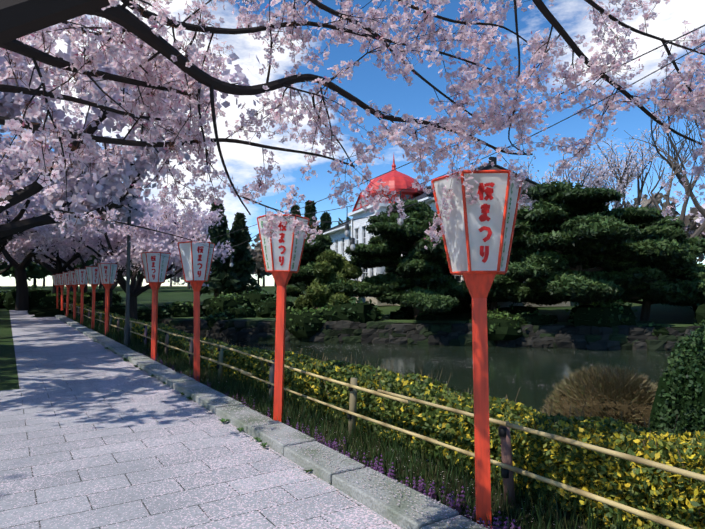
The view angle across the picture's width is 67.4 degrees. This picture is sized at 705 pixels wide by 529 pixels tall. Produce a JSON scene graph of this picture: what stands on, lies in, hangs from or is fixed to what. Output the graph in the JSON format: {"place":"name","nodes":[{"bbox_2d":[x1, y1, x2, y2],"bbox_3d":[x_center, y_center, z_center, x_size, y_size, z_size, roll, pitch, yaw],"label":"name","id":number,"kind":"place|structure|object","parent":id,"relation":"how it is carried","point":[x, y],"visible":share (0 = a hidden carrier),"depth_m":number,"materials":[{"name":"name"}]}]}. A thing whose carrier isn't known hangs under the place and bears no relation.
{"place":"outdoors","nodes":[
{"label":"outdoors","id":0,"kind":"place"},
{"bbox_2d":[0,286,697,484],"bbox_3d":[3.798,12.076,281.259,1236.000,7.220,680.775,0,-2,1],"label":"ground","id":1,"kind":"structure","parent":0,"point":[659,313],"depth_m":33.86,"materials":[{"name":"green plant"}]},
{"bbox_2d":[0,256,5,265],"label":"cherry tree","id":2,"kind":"object","parent":1,"relation":"on","point":[2,260],"visible":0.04,"depth_m":59.20,"materials":[{"name":"pink plant"}]},
{"bbox_2d":[0,250,63,274],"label":"cherry tree","id":3,"kind":"object","parent":1,"relation":"on","point":[17,257],"visible":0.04,"depth_m":47.18,"materials":[{"name":"pink plant"}]},
{"bbox_2d":[0,182,63,252],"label":"cherry tree","id":4,"kind":"object","parent":1,"relation":"on","point":[2,247],"visible":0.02,"depth_m":31.90,"materials":[{"name":"pink plant"}]},
{"bbox_2d":[0,156,70,247],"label":"cherry tree","id":5,"kind":"object","parent":1,"relation":"on","point":[29,207],"visible":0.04,"depth_m":27.16,"materials":[{"name":"pink plant"}]},
{"bbox_2d":[0,249,73,273],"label":"cherry tree","id":6,"kind":"object","parent":1,"relation":"on","point":[33,261],"visible":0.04,"depth_m":59.03,"materials":[{"name":"pink plant"}]},
{"bbox_2d":[0,128,102,245],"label":"cherry tree","id":7,"kind":"object","parent":1,"relation":"on","point":[45,230],"visible":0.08,"depth_m":19.75,"materials":[{"name":"pink plant"}]},
{"bbox_2d":[2,137,102,310],"bbox_3d":[-21.380,-2.710,34.803,13.776,12.005,8.902,-1,-3,31],"label":"cherry tree","id":8,"kind":"object","parent":1,"relation":"on","point":[22,297],"depth_m":33.59,"materials":[{"name":"brown plant"}]},
{"bbox_2d":[8,241,97,294],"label":"cherry tree","id":9,"kind":"object","parent":1,"relation":"on","point":[64,260],"visible":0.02,"depth_m":41.14,"materials":[{"name":"pink plant"}]},
{"bbox_2d":[0,54,117,212],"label":"cherry tree","id":10,"kind":"object","parent":1,"relation":"on","point":[9,171],"visible":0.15,"depth_m":13.49,"materials":[{"name":"pink plant"}]},
{"bbox_2d":[5,185,120,293],"bbox_3d":[-22.029,-2.489,37.058,11.787,11.769,11.426,-1,-3,20],"label":"cherry tree","id":11,"kind":"object","parent":1,"relation":"on","point":[25,247],"visible":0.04,"depth_m":36.37,"materials":[{"name":"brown plant"}]},
{"bbox_2d":[41,250,89,291],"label":"cherry tree","id":12,"kind":"object","parent":1,"relation":"on","point":[82,266],"depth_m":50.41,"materials":[{"name":"pink plant"}]},
{"bbox_2d":[1,177,171,306],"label":"cherry tree","id":13,"kind":"object","parent":1,"relation":"on","point":[114,285],"depth_m":33.60,"materials":[{"name":"pink plant"}]},
{"bbox_2d":[0,179,233,319],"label":"cherry tree","id":14,"kind":"object","parent":1,"relation":"on","point":[110,246],"visible":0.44,"depth_m":24.45,"materials":[{"name":"pink plant"}]},
{"bbox_2d":[0,16,262,237],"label":"cherry tree","id":15,"kind":"object","parent":1,"relation":"on","point":[84,194],"visible":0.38,"depth_m":10.06,"materials":[{"name":"pink plant"}]},
{"bbox_2d":[0,310,401,528],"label":"path paving","id":16,"kind":"structure","parent":1,"relation":"on","point":[64,464],"depth_m":4.59,"materials":[{"name":"grey stone"}]},
{"bbox_2d":[55,316,553,528],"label":"fallen petals","id":17,"kind":"object","parent":16,"relation":"on","point":[284,460],"visible":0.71,"depth_m":4.31,"materials":[{"name":"pink plant"}]},
{"bbox_2d":[189,198,244,296],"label":"conifer tree","id":18,"kind":"object","parent":1,"relation":"on","point":[221,271],"visible":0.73,"depth_m":49.51,"materials":[{"name":"green plant"}]},
{"bbox_2d":[219,212,261,296],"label":"conifer tree","id":19,"kind":"object","parent":1,"relation":"on","point":[244,266],"visible":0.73,"depth_m":51.53,"materials":[{"name":"green plant"}]},
{"bbox_2d":[55,315,487,528],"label":"kerb stones","id":20,"kind":"object","parent":1,"relation":"on","point":[391,510],"visible":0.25,"depth_m":4.44,"materials":[{"name":"stone"}]},
{"bbox_2d":[276,204,305,290],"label":"conifer tree","id":21,"kind":"object","parent":1,"relation":"on","point":[294,207],"visible":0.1,"depth_m":70.01,"materials":[{"name":"green plant"}]},
{"bbox_2d":[275,233,334,296],"bbox_3d":[-3.058,0.486,39.732,6.077,6.162,5.746,0,-2,1],"label":"pine tree","id":22,"kind":"object","parent":1,"relation":"on","point":[312,252],"visible":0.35,"depth_m":38.95,"materials":[{"name":"green plant"}]},
{"bbox_2d":[291,200,322,291],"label":"conifer tree","id":23,"kind":"object","parent":1,"relation":"on","point":[311,208],"visible":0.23,"depth_m":59.80,"materials":[{"name":"green plant"}]},
{"bbox_2d":[320,211,331,237],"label":"conifer tree","id":24,"kind":"object","parent":1,"relation":"on","point":[325,221],"visible":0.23,"depth_m":62.86,"materials":[{"name":"green plant"}]},
{"bbox_2d":[293,250,363,310],"bbox_3d":[-1.329,1.422,32.372,3.891,4.717,4.603,1,-3,-28],"label":"pine tree","id":25,"kind":"object","parent":1,"relation":"on","point":[330,266],"visible":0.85,"depth_m":31.74,"materials":[{"name":"green plant"}]},
{"bbox_2d":[0,193,704,290],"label":"distant treeline","id":26,"kind":"object","parent":1,"relation":"on","point":[694,220],"visible":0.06,"depth_m":98.39,"materials":[{"name":"green plant"}]},
{"bbox_2d":[0,285,704,340],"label":"bank bushes","id":27,"kind":"object","parent":1,"relation":"on","point":[299,323],"visible":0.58,"depth_m":30.21,"materials":[{"name":"green plant"}]},
{"bbox_2d":[96,330,609,528],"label":"planting strip soil","id":28,"kind":"structure","parent":1,"relation":"on","point":[518,507],"depth_m":4.14,"materials":[{"name":"brown soil"}]},
{"bbox_2d":[52,275,58,307],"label":"festival lantern","id":29,"kind":"object","parent":28,"relation":"on","point":[54,278],"visible":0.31,"depth_m":30.89,"materials":[{"name":"red paint"}]},
{"bbox_2d":[56,274,64,309],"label":"festival lantern","id":30,"kind":"object","parent":28,"relation":"on","point":[60,280],"visible":0.71,"depth_m":28.31,"materials":[{"name":"red paint"}]},
{"bbox_2d":[62,272,70,316],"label":"festival lantern","id":31,"kind":"object","parent":28,"relation":"on","point":[66,280],"visible":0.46,"depth_m":25.80,"materials":[{"name":"red paint"}]},
{"bbox_2d":[68,271,77,318],"bbox_3d":[-12.319,1.445,23.480,0.514,2.314,0.590,2,-3,-42],"label":"festival lantern","id":32,"kind":"object","parent":28,"relation":"on","point":[72,279],"visible":0.75,"depth_m":23.39,"materials":[{"name":"red paint"}]},
{"bbox_2d":[74,269,87,323],"bbox_3d":[-10.716,1.338,20.944,0.537,2.315,0.594,0,-2,1],"label":"festival lantern","id":33,"kind":"object","parent":28,"relation":"on","point":[81,277],"visible":0.85,"depth_m":20.85,"materials":[{"name":"red paint"}]},
{"bbox_2d":[85,266,100,329],"bbox_3d":[-8.960,1.226,18.307,0.591,2.317,0.514,2,-3,-39],"label":"festival lantern","id":34,"kind":"object","parent":28,"relation":"on","point":[93,276],"visible":0.81,"depth_m":18.24,"materials":[{"name":"red paint"}]},
{"bbox_2d":[98,263,117,335],"bbox_3d":[-7.404,1.127,15.938,0.514,2.314,0.591,2,-3,-41],"label":"festival lantern","id":35,"kind":"object","parent":28,"relation":"on","point":[107,272],"visible":0.98,"depth_m":15.86,"materials":[{"name":"red paint"}]},
{"bbox_2d":[120,176,138,346],"bbox_3d":[-5.708,-0.075,13.468,0.452,4.306,0.452,0,-2,1],"label":"park lamp","id":36,"kind":"object","parent":28,"relation":"on","point":[127,329],"visible":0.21,"depth_m":13.40,"materials":[{"name":"metal"}]},
{"bbox_2d":[84,25,704,280],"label":"festoon cables","id":37,"kind":"object","parent":36,"relation":"attached to","point":[352,243],"visible":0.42,"depth_m":4.16,"materials":[{"name":"black rubber"}]},
{"bbox_2d":[141,252,170,359],"bbox_3d":[-4.107,0.913,10.892,0.514,2.316,0.591,2,-3,-39],"label":"festival lantern","id":38,"kind":"object","parent":28,"relation":"on","point":[155,266],"visible":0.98,"depth_m":10.83,"materials":[{"name":"red paint"}]},
{"bbox_2d":[177,241,214,381],"bbox_3d":[-2.492,0.807,8.402,0.524,2.319,0.595,0,-2,1],"label":"festival lantern","id":39,"kind":"object","parent":28,"relation":"on","point":[196,259],"visible":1,"depth_m":8.30,"materials":[{"name":"red paint"}]},
{"bbox_2d":[257,214,309,421],"bbox_3d":[-0.781,0.662,5.917,0.592,2.400,0.545,0,-2,1],"label":"festival lantern","id":40,"kind":"object","parent":28,"relation":"on","point":[282,256],"visible":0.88,"depth_m":5.82,"materials":[{"name":"red paint"}]},
{"bbox_2d":[64,309,665,528],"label":"strip grass and weeds","id":41,"kind":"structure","parent":28,"relation":"on","point":[118,337],"depth_m":4.62,"materials":[{"name":"green plant"}]},
{"bbox_2d":[27,302,704,528],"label":"hedge","id":42,"kind":"object","parent":28,"relation":"on","point":[678,499],"visible":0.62,"depth_m":3.93,"materials":[{"name":"yellow"}]},
{"bbox_2d":[431,170,521,526],"bbox_3d":[0.807,0.596,3.388,0.596,2.316,0.520,0,-2,1],"label":"festival lantern","id":43,"kind":"object","parent":28,"relation":"on","point":[477,239],"visible":0.85,"depth_m":3.29,"materials":[{"name":"red paint"}]},
{"bbox_2d":[63,302,704,528],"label":"bamboo fence","id":44,"kind":"object","parent":1,"relation":"on","point":[508,468],"visible":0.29,"depth_m":3.73,"materials":[{"name":"beige wood"}]},
{"bbox_2d":[323,198,501,319],"bbox_3d":[3.399,-0.129,31.806,8.230,7.701,9.695,2,-3,-42],"label":"pine tree","id":45,"kind":"object","parent":1,"relation":"on","point":[416,278],"visible":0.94,"depth_m":30.33,"materials":[{"name":"green plant"}]},
{"bbox_2d":[159,319,692,350],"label":"moat stone revetment","id":46,"kind":"object","parent":1,"relation":"on","point":[655,345],"visible":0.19,"depth_m":27.64,"materials":[{"name":"grey stone"}]},
{"bbox_2d":[158,318,700,350],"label":"moat stone wall courses","id":47,"kind":"object","parent":46,"relation":"attached to","point":[591,335],"visible":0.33,"depth_m":27.95,"materials":[{"name":"grey stone"}]},
{"bbox_2d":[163,317,698,326],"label":"bank grass","id":48,"kind":"structure","parent":47,"relation":"on","point":[464,322],"depth_m":29.38,"materials":[{"name":"green plant"}]},
{"bbox_2d":[323,155,569,307],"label":"museum building","id":49,"kind":"structure","parent":1,"relation":"on","point":[396,180],"depth_m":41.92,"materials":[{"name":"white painted wood"},{"name":"glass"},{"name":"red painted metal roof"}]},
{"bbox_2d":[441,219,561,311],"bbox_3d":[9.324,0.263,33.544,7.523,6.848,6.652,2,-3,-41],"label":"pine tree","id":50,"kind":"object","parent":1,"relation":"on","point":[506,286],"visible":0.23,"depth_m":30.24,"materials":[{"name":"green plant"}]},
{"bbox_2d":[519,137,629,210],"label":"bare tree","id":51,"kind":"object","parent":1,"relation":"on","point":[598,182],"visible":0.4,"depth_m":44.37,"materials":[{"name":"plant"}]},
{"bbox_2d":[469,180,704,305],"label":"pine tree","id":52,"kind":"object","parent":1,"relation":"on","point":[567,236],"visible":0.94,"depth_m":26.81,"materials":[{"name":"green plant"}]},
{"bbox_2d":[539,361,657,428],"bbox_3d":[3.860,2.343,7.891,2.442,1.793,2.409,0,-2,1],"label":"dry shrub","id":53,"kind":"object","parent":1,"relation":"on","point":[600,392],"visible":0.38,"depth_m":7.58,"materials":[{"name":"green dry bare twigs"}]},
{"bbox_2d":[590,125,682,208],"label":"bare tree","id":54,"kind":"object","parent":1,"relation":"on","point":[633,171],"visible":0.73,"depth_m":50.79,"materials":[{"name":"pink plant"}]},
{"bbox_2d":[593,216,704,320],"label":"pine tree","id":55,"kind":"object","parent":1,"relation":"on","point":[691,278],"visible":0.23,"depth_m":29.17,"materials":[{"name":"green plant"}]},
{"bbox_2d":[625,105,704,237],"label":"bare tree","id":56,"kind":"object","parent":1,"relation":"on","point":[701,228],"visible":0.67,"depth_m":36.36,"materials":[{"name":"brown plant"}]},
{"bbox_2d":[644,82,704,217],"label":"bare tree","id":57,"kind":"object","parent":1,"relation":"on","point":[700,209],"visible":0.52,"depth_m":39.51,"materials":[{"name":"brown plant"}]},
{"bbox_2d":[649,324,704,435],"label":"evergreen shrub","id":58,"kind":"object","parent":1,"relation":"on","point":[680,392],"visible":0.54,"depth_m":6.43,"materials":[{"name":"green plant"}]},
{"bbox_2d":[0,0,704,248],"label":"cherry blossoms","id":59,"kind":"object","parent":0,"point":[19,19],"visible":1,"depth_m":2.40,"materials":[{"name":"pink plant"}]},
{"bbox_2d":[0,0,704,285],"label":"sky","id":60,"kind":"structure","parent":0,"point":[368,83],"materials":[{"name":"blue"}]},
{"bbox_2d":[220,340,680,411],"bbox_3d":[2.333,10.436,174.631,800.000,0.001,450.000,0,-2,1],"label":"moat water","id":61,"kind":"structure","parent":0,"point":[535,375],"depth_m":21.69,"materials":[{"name":"grey liquid"}]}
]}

